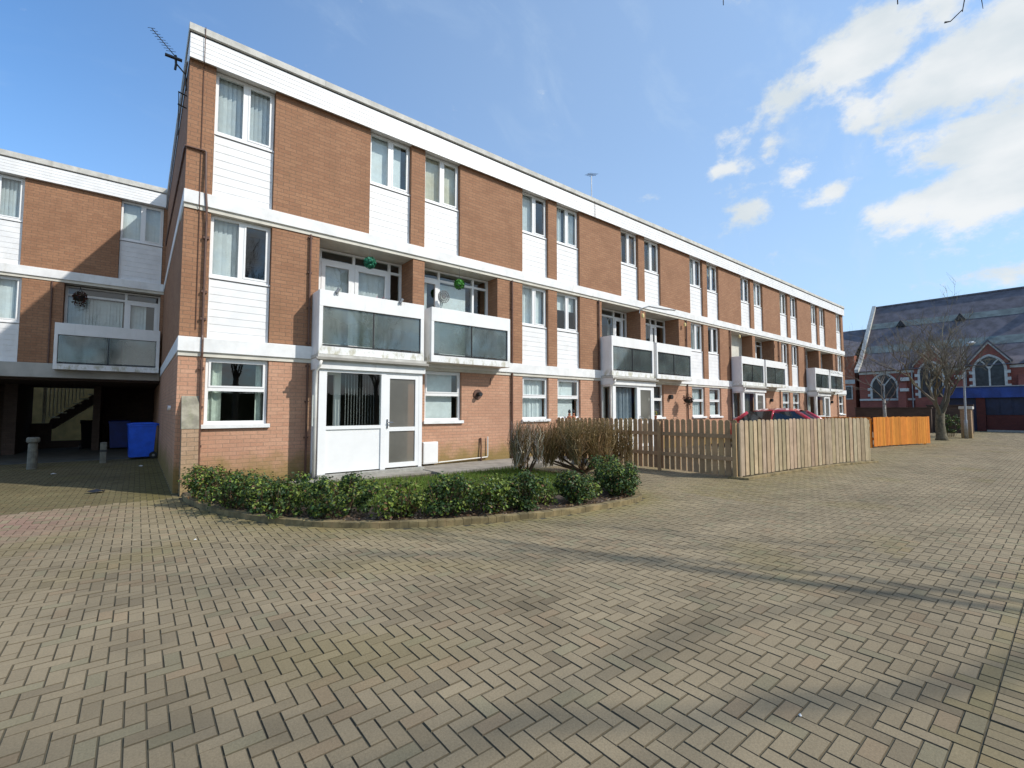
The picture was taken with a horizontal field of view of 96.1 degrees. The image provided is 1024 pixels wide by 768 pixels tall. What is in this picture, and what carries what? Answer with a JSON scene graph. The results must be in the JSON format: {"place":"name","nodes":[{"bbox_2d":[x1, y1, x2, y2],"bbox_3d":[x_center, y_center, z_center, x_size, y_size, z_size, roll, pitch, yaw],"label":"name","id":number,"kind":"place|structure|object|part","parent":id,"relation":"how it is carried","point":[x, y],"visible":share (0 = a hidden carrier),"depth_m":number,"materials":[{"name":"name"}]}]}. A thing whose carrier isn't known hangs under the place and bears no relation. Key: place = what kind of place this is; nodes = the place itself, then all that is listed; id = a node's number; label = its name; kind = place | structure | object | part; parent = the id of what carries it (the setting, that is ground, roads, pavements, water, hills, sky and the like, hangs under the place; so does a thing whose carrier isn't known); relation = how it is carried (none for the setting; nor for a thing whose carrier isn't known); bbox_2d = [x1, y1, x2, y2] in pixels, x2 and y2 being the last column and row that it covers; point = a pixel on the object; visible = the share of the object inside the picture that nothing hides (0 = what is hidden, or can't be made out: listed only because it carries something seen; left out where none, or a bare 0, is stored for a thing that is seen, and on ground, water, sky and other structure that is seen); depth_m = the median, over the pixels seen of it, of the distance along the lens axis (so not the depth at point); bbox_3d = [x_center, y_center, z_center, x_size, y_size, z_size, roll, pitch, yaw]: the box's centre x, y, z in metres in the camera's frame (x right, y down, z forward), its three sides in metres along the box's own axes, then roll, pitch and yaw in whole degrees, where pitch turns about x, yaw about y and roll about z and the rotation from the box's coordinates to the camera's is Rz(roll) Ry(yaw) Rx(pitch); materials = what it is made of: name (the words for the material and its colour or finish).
{"place":"outdoors","nodes":[
{"label":"outdoors","id":0,"kind":"place"},
{"bbox_2d":[0,446,154,464],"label":"passage floor","id":1,"kind":"structure","parent":0,"point":[53,455],"depth_m":14.55,"materials":[{"name":"concrete"}]},
{"bbox_2d":[42,388,93,428],"bbox_3d":[-17.710,0.867,18.706,2.100,3.248,1.000,3,-4,-39],"label":"outside stair","id":2,"kind":"object","parent":1,"relation":"on","point":[70,412],"visible":0.59,"depth_m":18.16,"materials":[{"name":"metal"}]},
{"bbox_2d":[79,420,102,448],"bbox_3d":[-15.445,1.858,16.888,0.610,1.065,0.728,3,-4,-43],"label":"wheelie bin","id":3,"kind":"object","parent":1,"relation":"on","point":[86,430],"visible":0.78,"depth_m":16.59,"materials":[{"name":"black plastic"}]},
{"bbox_2d":[108,420,130,448],"bbox_3d":[-14.634,1.873,17.159,0.610,1.065,0.728,3,-4,-39],"label":"wheelie bin","id":4,"kind":"object","parent":1,"relation":"on","point":[118,430],"visible":0.86,"depth_m":16.91,"materials":[{"name":"blue plastic"}]},
{"bbox_2d":[0,148,166,454],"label":"apartment wing","id":5,"kind":"structure","parent":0,"point":[68,231],"depth_m":13.59,"materials":[{"name":"brown brick"}]},
{"bbox_2d":[0,275,21,323],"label":"window","id":6,"kind":"structure","parent":5,"relation":"in","point":[10,287],"depth_m":12.66,"materials":[{"name":"white plastic"}]},
{"bbox_2d":[0,174,24,222],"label":"window","id":7,"kind":"structure","parent":5,"relation":"in","point":[14,213],"depth_m":12.77,"materials":[{"name":"white plastic"}]},
{"bbox_2d":[71,287,87,306],"bbox_3d":[-12.622,-2.525,13.397,0.356,0.587,0.532,7,-7,-64],"label":"hanging basket","id":8,"kind":"object","parent":5,"relation":"hanging from","point":[79,296],"visible":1,"depth_m":13.31,"materials":[{"name":"brown plant"}]},
{"bbox_2d":[120,201,163,247],"bbox_3d":[-11.636,-5.008,14.506,1.070,1.240,0.189,3,-4,-39],"label":"window","id":9,"kind":"structure","parent":5,"relation":"in","point":[140,224],"depth_m":14.49,"materials":[{"name":"white plastic"}]},
{"bbox_2d":[87,489,104,491],"bbox_3d":[-7.272,1.864,8.052,0.242,0.062,0.154,3,-4,-39],"label":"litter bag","id":10,"kind":"object","parent":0,"point":[95,490],"visible":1,"depth_m":8.02,"materials":[{"name":"grey plastic"}]},
{"bbox_2d":[178,469,632,520],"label":"soil","id":11,"kind":"structure","parent":0,"point":[557,497],"depth_m":6.37,"materials":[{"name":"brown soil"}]},
{"bbox_2d":[177,464,233,501],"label":"hedge shrub","id":12,"kind":"object","parent":11,"relation":"on","point":[202,475],"visible":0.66,"depth_m":6.92,"materials":[{"name":"green plant"}]},
{"bbox_2d":[197,468,270,509],"bbox_3d":[-3.954,1.504,6.584,0.900,0.566,1.069,3,-4,-39],"label":"hedge shrub","id":13,"kind":"object","parent":11,"relation":"on","point":[234,484],"visible":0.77,"depth_m":6.43,"materials":[{"name":"green plant"}]},
{"bbox_2d":[241,471,320,519],"bbox_3d":[-3.122,1.494,6.272,0.973,0.553,0.997,3,-4,-39],"label":"hedge shrub","id":14,"kind":"object","parent":11,"relation":"on","point":[277,492],"visible":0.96,"depth_m":6.11,"materials":[{"name":"green plant"}]},
{"bbox_2d":[304,471,376,520],"bbox_3d":[-2.245,1.476,6.109,0.903,0.568,0.963,3,-4,-39],"label":"hedge shrub","id":15,"kind":"object","parent":11,"relation":"on","point":[335,498],"visible":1,"depth_m":6.01,"materials":[{"name":"green plant"}]},
{"bbox_2d":[369,478,432,519],"bbox_3d":[-1.452,1.520,6.084,0.910,0.479,0.783,3,-4,-39],"label":"hedge shrub","id":16,"kind":"object","parent":11,"relation":"on","point":[388,504],"visible":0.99,"depth_m":5.92,"materials":[{"name":"green plant"}]},
{"bbox_2d":[420,471,477,516],"bbox_3d":[-0.815,1.480,6.185,0.803,0.570,0.828,0,-3,4],"label":"hedge shrub","id":17,"kind":"object","parent":11,"relation":"on","point":[444,490],"visible":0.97,"depth_m":6.04,"materials":[{"name":"green plant"}]},
{"bbox_2d":[468,473,521,513],"bbox_3d":[-0.245,1.510,6.300,0.774,0.521,0.764,-1,-3,11],"label":"hedge shrub","id":18,"kind":"object","parent":11,"relation":"on","point":[493,498],"visible":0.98,"depth_m":6.20,"materials":[{"name":"green plant"}]},
{"bbox_2d":[505,468,552,511],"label":"hedge shrub","id":19,"kind":"object","parent":11,"relation":"on","point":[531,488],"visible":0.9,"depth_m":6.40,"materials":[{"name":"green plant"}]},
{"bbox_2d":[535,487,560,505],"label":"ground plant","id":20,"kind":"object","parent":11,"relation":"on","point":[544,500],"visible":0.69,"depth_m":6.78,"materials":[{"name":"green plant"}]},
{"bbox_2d":[552,468,599,504],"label":"hedge shrub","id":21,"kind":"object","parent":11,"relation":"on","point":[568,480],"visible":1,"depth_m":6.83,"materials":[{"name":"green plant"}]},
{"bbox_2d":[583,480,602,499],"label":"ground plant","id":22,"kind":"object","parent":11,"relation":"on","point":[596,488],"visible":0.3,"depth_m":7.24,"materials":[{"name":"green plant"}]},
{"bbox_2d":[587,454,631,485],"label":"hedge shrub","id":23,"kind":"object","parent":11,"relation":"on","point":[596,462],"visible":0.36,"depth_m":8.41,"materials":[{"name":"green plant"}]},
{"bbox_2d":[594,464,639,496],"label":"hedge shrub","id":24,"kind":"object","parent":11,"relation":"on","point":[618,485],"visible":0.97,"depth_m":7.37,"materials":[{"name":"green plant"}]},
{"bbox_2d":[595,460,641,494],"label":"hedge shrub","id":25,"kind":"object","parent":11,"relation":"on","point":[627,467],"visible":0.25,"depth_m":7.75,"materials":[{"name":"green plant"}]},
{"bbox_2d":[255,465,589,506],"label":"lawn","id":26,"kind":"structure","parent":0,"point":[554,493],"depth_m":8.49,"materials":[{"name":"green plant"}]},
{"bbox_2d":[505,421,546,473],"bbox_3d":[0.333,1.373,9.830,0.993,1.195,0.776,3,-4,-39],"label":"bare shrub","id":27,"kind":"object","parent":26,"relation":"on","point":[523,447],"visible":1,"depth_m":9.66,"materials":[{"name":"brown plant"}]},
{"bbox_2d":[286,456,587,483],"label":"path","id":28,"kind":"structure","parent":0,"point":[464,466],"depth_m":10.80,"materials":[{"name":"concrete"}]},
{"bbox_2d":[0,431,1023,767],"bbox_3d":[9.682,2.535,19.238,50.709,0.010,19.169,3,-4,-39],"label":"paving","id":29,"kind":"structure","parent":0,"point":[768,515],"depth_m":3.10,"materials":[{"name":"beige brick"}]},
{"bbox_2d":[26,437,40,469],"bbox_3d":[-11.802,1.712,11.336,0.250,0.795,0.244,3,-4,-39],"label":"bollard","id":30,"kind":"object","parent":29,"relation":"on","point":[32,453],"visible":0.94,"depth_m":11.27,"materials":[{"name":"concrete"}]},
{"bbox_2d":[99,442,106,462],"bbox_3d":[-11.249,1.896,12.678,0.150,0.580,0.150,3,-4,-39],"label":"bollard","id":31,"kind":"object","parent":29,"relation":"on","point":[103,452],"visible":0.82,"depth_m":12.63,"materials":[{"name":"concrete"}]},
{"bbox_2d":[127,422,158,457],"bbox_3d":[-11.054,1.683,13.778,0.728,1.065,0.610,3,-4,-43],"label":"wheelie bin","id":32,"kind":"object","parent":29,"relation":"on","point":[141,438],"visible":0.97,"depth_m":13.57,"materials":[{"name":"blue plastic"}]},
{"bbox_2d":[182,467,641,528],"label":"kerb","id":33,"kind":"structure","parent":29,"relation":"on","point":[376,524],"depth_m":5.96,"materials":[{"name":"concrete"}]},
{"bbox_2d":[532,418,638,472],"bbox_3d":[1.616,1.393,10.398,2.166,1.229,1.674,3,-4,-39],"label":"bare shrub","id":34,"kind":"object","parent":29,"relation":"on","point":[576,443],"visible":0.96,"depth_m":10.09,"materials":[{"name":"brown plant"}]},
{"bbox_2d":[557,417,737,476],"bbox_3d":[3.032,1.497,11.733,0.146,1.270,5.302,3,-4,-41],"label":"picket fence","id":35,"kind":"object","parent":29,"relation":"on","point":[659,434],"visible":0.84,"depth_m":10.71,"materials":[{"name":"brown wood"}]},
{"bbox_2d":[730,408,824,433],"bbox_3d":[10.736,1.692,17.808,2.000,1.516,4.115,3,-4,-43],"label":"parked car","id":36,"kind":"object","parent":29,"relation":"on","point":[777,414],"visible":0.19,"depth_m":17.71,"materials":[{"name":"red paint"}]},
{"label":"side window","id":37,"kind":"part","parent":36,"relation":"part of","materials":[{"name":"grey glass"}]},
{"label":"side window","id":38,"kind":"part","parent":36,"relation":"part of","materials":[{"name":"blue glass"}]},
{"bbox_2d":[728,459,878,480],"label":"kerb","id":39,"kind":"structure","parent":29,"relation":"on","point":[748,478],"depth_m":10.84,"materials":[{"name":"concrete"}]},
{"bbox_2d":[737,418,870,476],"bbox_3d":[7.363,1.478,11.367,6.120,1.267,0.203,2,-4,-31],"label":"board fence","id":40,"kind":"object","parent":29,"relation":"on","point":[767,446],"visible":1,"depth_m":11.12,"materials":[{"name":"beige wood"}]},
{"bbox_2d":[821,417,870,447],"bbox_3d":[12.353,1.967,19.479,0.127,1.201,4.601,2,-4,-38],"label":"panel fence","id":41,"kind":"object","parent":29,"relation":"on","point":[868,418],"visible":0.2,"depth_m":18.04,"materials":[{"name":"brown wood"}]},
{"bbox_2d":[844,323,863,375],"bbox_3d":[26.624,-0.773,36.824,4.197,8.684,4.966,0,-3,1],"label":"bare tree","id":42,"kind":"object","parent":29,"relation":"on","point":[851,354],"visible":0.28,"depth_m":37.33,"materials":[{"name":"brown plant"}]},
{"bbox_2d":[826,321,938,416],"bbox_3d":[19.969,-0.174,24.815,4.265,6.138,4.754,3,-4,-39],"label":"bare tree","id":43,"kind":"object","parent":29,"relation":"on","point":[884,402],"visible":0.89,"depth_m":24.66,"materials":[{"name":"brown plant"}]},
{"bbox_2d":[854,407,932,432],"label":"boundary wall","id":44,"kind":"structure","parent":29,"relation":"on","point":[871,412],"depth_m":30.39,"materials":[{"name":"brick"}]},
{"bbox_2d":[870,416,929,447],"bbox_3d":[15.734,1.921,18.676,4.299,1.203,0.237,2,-4,-26],"label":"panel fence","id":45,"kind":"object","parent":29,"relation":"on","point":[895,431],"visible":0.99,"depth_m":18.66,"materials":[{"name":"orange wood"}]},
{"bbox_2d":[842,276,1023,440],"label":"bare tree","id":46,"kind":"object","parent":29,"relation":"on","point":[940,429],"visible":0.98,"depth_m":21.94,"materials":[{"name":"brown plant"}]},
{"bbox_2d":[926,405,973,433],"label":"boundary wall","id":47,"kind":"structure","parent":29,"relation":"on","point":[952,410],"depth_m":29.11,"materials":[{"name":"brick"}]},
{"bbox_2d":[945,414,960,436],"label":"evergreen bush","id":48,"kind":"object","parent":29,"relation":"on","point":[949,422],"visible":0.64,"depth_m":24.99,"materials":[{"name":"green plant"}]},
{"bbox_2d":[958,406,973,437],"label":"gate pier","id":49,"kind":"structure","parent":29,"relation":"on","point":[969,420],"depth_m":23.62,"materials":[{"name":"brick"}]},
{"bbox_2d":[962,341,975,438],"bbox_3d":[23.141,0.314,23.274,0.305,4.930,0.605,3,-4,-39],"label":"street lamp","id":50,"kind":"object","parent":29,"relation":"on","point":[965,417],"visible":0.8,"depth_m":23.40,"materials":[{"name":"grey metal"}]},
{"bbox_2d":[0,0,1023,331],"label":"sky","id":51,"kind":"structure","parent":0,"point":[858,156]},
{"bbox_2d":[843,329,865,416],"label":"parish house","id":52,"kind":"structure","parent":0,"point":[852,398],"depth_m":50.63,"materials":[{"name":"brick"}]},
{"bbox_2d":[845,386,852,398],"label":"window","id":53,"kind":"structure","parent":52,"relation":"in","point":[849,395],"depth_m":50.37,"materials":[{"name":"stone"}]},
{"bbox_2d":[854,286,1023,406],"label":"church","id":54,"kind":"structure","parent":0,"point":[998,315],"depth_m":46.24,"materials":[{"name":"brick"}]},
{"bbox_2d":[868,373,898,398],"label":"window","id":55,"kind":"structure","parent":54,"relation":"in","point":[874,384],"depth_m":47.71,"materials":[{"name":"glass"}]},
{"bbox_2d":[915,361,944,397],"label":"window","id":56,"kind":"structure","parent":54,"relation":"in","point":[925,389],"depth_m":44.96,"materials":[{"name":"stone"}]},
{"bbox_2d":[969,354,1011,385],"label":"window","id":57,"kind":"structure","parent":54,"relation":"in","point":[991,375],"depth_m":41.60,"materials":[{"name":"glass"}]},
{"label":"ground","id":58,"kind":"structure","parent":0,"visible":0},
{"bbox_2d":[32,388,93,440],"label":"courtyard wall","id":59,"kind":"structure","parent":58,"relation":"on","point":[69,429],"depth_m":19.53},
{"bbox_2d":[153,22,846,496],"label":"apartment block","id":60,"kind":"structure","parent":58,"relation":"on","point":[295,196],"depth_m":11.24,"materials":[{"name":"brick"}]},
{"bbox_2d":[148,27,186,134],"bbox_3d":[-6.386,-5.568,8.526,0.123,1.776,0.629,-3,-4,40],"label":"television aerial","id":61,"kind":"object","parent":60,"relation":"attached to","point":[175,58],"visible":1,"depth_m":8.64,"materials":[{"name":"metal"}]},
{"bbox_2d":[201,358,269,428],"bbox_3d":[-5.233,0.182,8.751,1.120,1.300,0.300,3,-4,-39],"label":"window","id":62,"kind":"structure","parent":60,"relation":"in","point":[213,366],"depth_m":8.68,"materials":[{"name":"white plastic"}]},
{"bbox_2d":[209,215,270,286],"bbox_3d":[-5.275,-2.546,8.949,1.050,1.200,0.192,3,-4,-39],"label":"window","id":63,"kind":"structure","parent":60,"relation":"in","point":[227,236],"depth_m":8.89,"materials":[{"name":"white plastic"}]},
{"bbox_2d":[214,72,274,153],"bbox_3d":[-5.278,-5.311,9.108,1.050,1.240,0.200,3,-4,-39],"label":"window","id":64,"kind":"structure","parent":60,"relation":"in","point":[244,116],"depth_m":9.09,"materials":[{"name":"white plastic"}]},
{"bbox_2d":[363,257,376,268],"bbox_3d":[-3.181,-2.816,10.316,0.287,0.498,0.298,3,-4,-39],"label":"topiary ball","id":65,"kind":"object","parent":60,"relation":"hanging from","point":[369,262],"visible":1,"depth_m":10.24,"materials":[{"name":"plant"}]},
{"bbox_2d":[370,133,409,196],"bbox_3d":[-2.934,-5.205,10.994,1.050,1.240,0.179,3,-4,-39],"label":"window","id":66,"kind":"structure","parent":60,"relation":"in","point":[385,160],"depth_m":10.98,"materials":[{"name":"white plastic"}]},
{"bbox_2d":[425,154,458,211],"bbox_3d":[-1.850,-5.155,11.879,1.050,1.240,0.190,3,-4,-39],"label":"window","id":67,"kind":"structure","parent":60,"relation":"in","point":[440,191],"depth_m":11.88,"materials":[{"name":"white plastic"}]},
{"bbox_2d":[423,371,463,423],"bbox_3d":[-1.754,0.340,11.554,1.140,1.300,0.274,3,-4,-39],"label":"window","id":68,"kind":"structure","parent":60,"relation":"in","point":[438,393],"depth_m":11.62,"materials":[{"name":"white plastic"}]},
{"bbox_2d":[438,290,449,302],"bbox_3d":[-1.793,-2.302,12.133,0.330,0.330,0.020,3,-4,-39],"label":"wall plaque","id":69,"kind":"object","parent":60,"relation":"attached to","point":[444,296],"depth_m":12.12,"materials":[{"name":"metal"}]},
{"bbox_2d":[454,268,464,289],"bbox_3d":[-1.349,-2.693,11.795,0.299,0.576,0.287,3,-4,-39],"label":"topiary ball","id":70,"kind":"object","parent":60,"relation":"hanging from","point":[459,284],"visible":1,"depth_m":11.71,"materials":[{"name":"plant"}]},
{"bbox_2d":[522,192,546,239],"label":"window","id":71,"kind":"structure","parent":60,"relation":"in","point":[528,204],"depth_m":13.85,"materials":[{"name":"white plastic"}]},
{"bbox_2d":[522,285,546,328],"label":"window","id":72,"kind":"structure","parent":60,"relation":"in","point":[531,296],"depth_m":13.71,"materials":[{"name":"white plastic"}]},
{"bbox_2d":[521,377,550,421],"bbox_3d":[0.645,0.450,13.507,1.110,1.300,0.288,3,-4,-39],"label":"window","id":73,"kind":"structure","parent":60,"relation":"in","point":[532,396],"depth_m":13.62,"materials":[{"name":"white plastic"}]},
{"bbox_2d":[557,205,577,249],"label":"window","id":74,"kind":"structure","parent":60,"relation":"in","point":[568,218],"depth_m":14.76,"materials":[{"name":"white plastic"}]},
{"bbox_2d":[557,293,578,333],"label":"window","id":75,"kind":"structure","parent":60,"relation":"in","point":[564,302],"depth_m":14.60,"materials":[{"name":"white plastic"}]},
{"bbox_2d":[557,379,578,420],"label":"window","id":76,"kind":"structure","parent":60,"relation":"in","point":[564,386],"depth_m":14.50,"materials":[{"name":"white plastic"}]},
{"bbox_2d":[567,409,575,417],"bbox_3d":[1.843,0.966,14.279,0.360,0.353,0.171,3,-4,-39],"label":"sill ornament","id":77,"kind":"object","parent":60,"relation":"on","point":[573,413],"visible":0.78,"depth_m":14.24,"materials":[{"name":"ceramic"}]},
{"bbox_2d":[586,173,596,196],"bbox_3d":[2.684,-6.613,15.493,0.285,1.167,0.749,-2,-4,32],"label":"television aerial","id":78,"kind":"object","parent":60,"relation":"attached to","point":[590,174],"visible":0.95,"depth_m":15.45,"materials":[{"name":"grey metal"}]},
{"bbox_2d":[621,230,636,268],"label":"window","id":79,"kind":"structure","parent":60,"relation":"in","point":[628,237],"depth_m":16.83,"materials":[{"name":"white plastic"}]},
{"bbox_2d":[644,239,658,275],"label":"window","id":80,"kind":"structure","parent":60,"relation":"in","point":[649,270],"depth_m":17.62,"materials":[{"name":"white plastic"}]},
{"bbox_2d":[654,385,665,418],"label":"window","id":81,"kind":"structure","parent":60,"relation":"in","point":[656,394],"depth_m":17.59,"materials":[{"name":"white plastic"}]},
{"bbox_2d":[679,390,693,408],"bbox_3d":[6.851,0.616,17.989,0.452,0.766,0.520,0,-3,0],"label":"hanging basket","id":82,"kind":"object","parent":60,"relation":"attached to","point":[686,399],"visible":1,"depth_m":17.90,"materials":[{"name":"brown plant"}]},
{"bbox_2d":[689,257,700,288],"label":"window","id":83,"kind":"structure","parent":60,"relation":"in","point":[692,261],"depth_m":19.63,"materials":[{"name":"white plastic"}]},
{"bbox_2d":[691,323,702,352],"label":"window","id":84,"kind":"structure","parent":60,"relation":"in","point":[694,327],"depth_m":19.50,"materials":[{"name":"white plastic"}]},
{"bbox_2d":[692,387,706,417],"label":"window","id":85,"kind":"structure","parent":60,"relation":"in","point":[695,390],"depth_m":19.43,"materials":[{"name":"white plastic"}]},
{"bbox_2d":[706,264,717,293],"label":"window","id":86,"kind":"structure","parent":60,"relation":"in","point":[709,269],"depth_m":20.51,"materials":[{"name":"white plastic"}]},
{"bbox_2d":[708,327,718,354],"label":"window","id":87,"kind":"structure","parent":60,"relation":"in","point":[713,338],"depth_m":20.45,"materials":[{"name":"white plastic"}]},
{"bbox_2d":[709,388,723,417],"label":"window","id":88,"kind":"structure","parent":60,"relation":"in","point":[711,390],"depth_m":20.30,"materials":[{"name":"white plastic"}]},
{"bbox_2d":[740,277,748,304],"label":"window","id":89,"kind":"structure","parent":60,"relation":"in","point":[744,300],"depth_m":22.53,"materials":[{"name":"white plastic"}]},
{"bbox_2d":[753,282,760,307],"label":"window","id":90,"kind":"structure","parent":60,"relation":"in","point":[755,285],"depth_m":23.37,"materials":[{"name":"white plastic"}]},
{"bbox_2d":[779,292,785,315],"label":"window","id":91,"kind":"structure","parent":60,"relation":"in","point":[780,294],"depth_m":25.37,"materials":[{"name":"white plastic"}]},
{"bbox_2d":[781,343,787,365],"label":"window","id":92,"kind":"structure","parent":60,"relation":"in","point":[782,344],"depth_m":25.20,"materials":[{"name":"white plastic"}]},
{"bbox_2d":[783,392,788,407],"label":"window","id":93,"kind":"structure","parent":60,"relation":"in","point":[784,397],"depth_m":25.26,"materials":[{"name":"white plastic"}]},
{"bbox_2d":[790,297,794,318],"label":"window","id":94,"kind":"structure","parent":60,"relation":"in","point":[792,307],"depth_m":26.24,"materials":[{"name":"white plastic"}]},
{"bbox_2d":[791,345,797,366],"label":"window","id":95,"kind":"structure","parent":60,"relation":"in","point":[792,347],"depth_m":26.08,"materials":[{"name":"white plastic"}]},
{"bbox_2d":[793,393,798,408],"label":"window","id":96,"kind":"structure","parent":60,"relation":"in","point":[794,402],"depth_m":26.14,"materials":[{"name":"white plastic"}]},
{"bbox_2d":[810,304,815,325],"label":"window","id":97,"kind":"structure","parent":60,"relation":"in","point":[812,311],"depth_m":28.25,"materials":[{"name":"white plastic"}]},
{"bbox_2d":[819,308,822,327],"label":"window","id":98,"kind":"structure","parent":60,"relation":"in","point":[820,312],"depth_m":29.13,"materials":[{"name":"white plastic"}]},
{"bbox_2d":[835,314,838,332],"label":"window","id":99,"kind":"structure","parent":60,"relation":"in","point":[837,316],"depth_m":31.19,"materials":[{"name":"white plastic"}]},
{"bbox_2d":[837,355,840,371],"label":"window","id":100,"kind":"structure","parent":60,"relation":"in","point":[838,357],"depth_m":31.16,"materials":[{"name":"white plastic"}]},
{"bbox_2d":[839,395,845,414],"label":"window","id":101,"kind":"structure","parent":60,"relation":"in","point":[841,403],"depth_m":31.01,"materials":[{"name":"white plastic"}]},
{"bbox_2d":[723,0,982,22],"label":"bare tree","id":102,"kind":"object","parent":58,"relation":"on","point":[944,22],"visible":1,"depth_m":4.86,"materials":[{"name":"plant"}]},
{"bbox_2d":[943,385,1023,430],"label":"hoarding building","id":103,"kind":"structure","parent":58,"relation":"on","point":[1000,407],"depth_m":31.13,"materials":[{"name":"blue metal"}]},
{"bbox_2d":[987,430,1023,432],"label":"kerb","id":104,"kind":"structure","parent":58,"relation":"on","point":[1005,431],"depth_m":30.18,"materials":[{"name":"concrete"}]}
]}

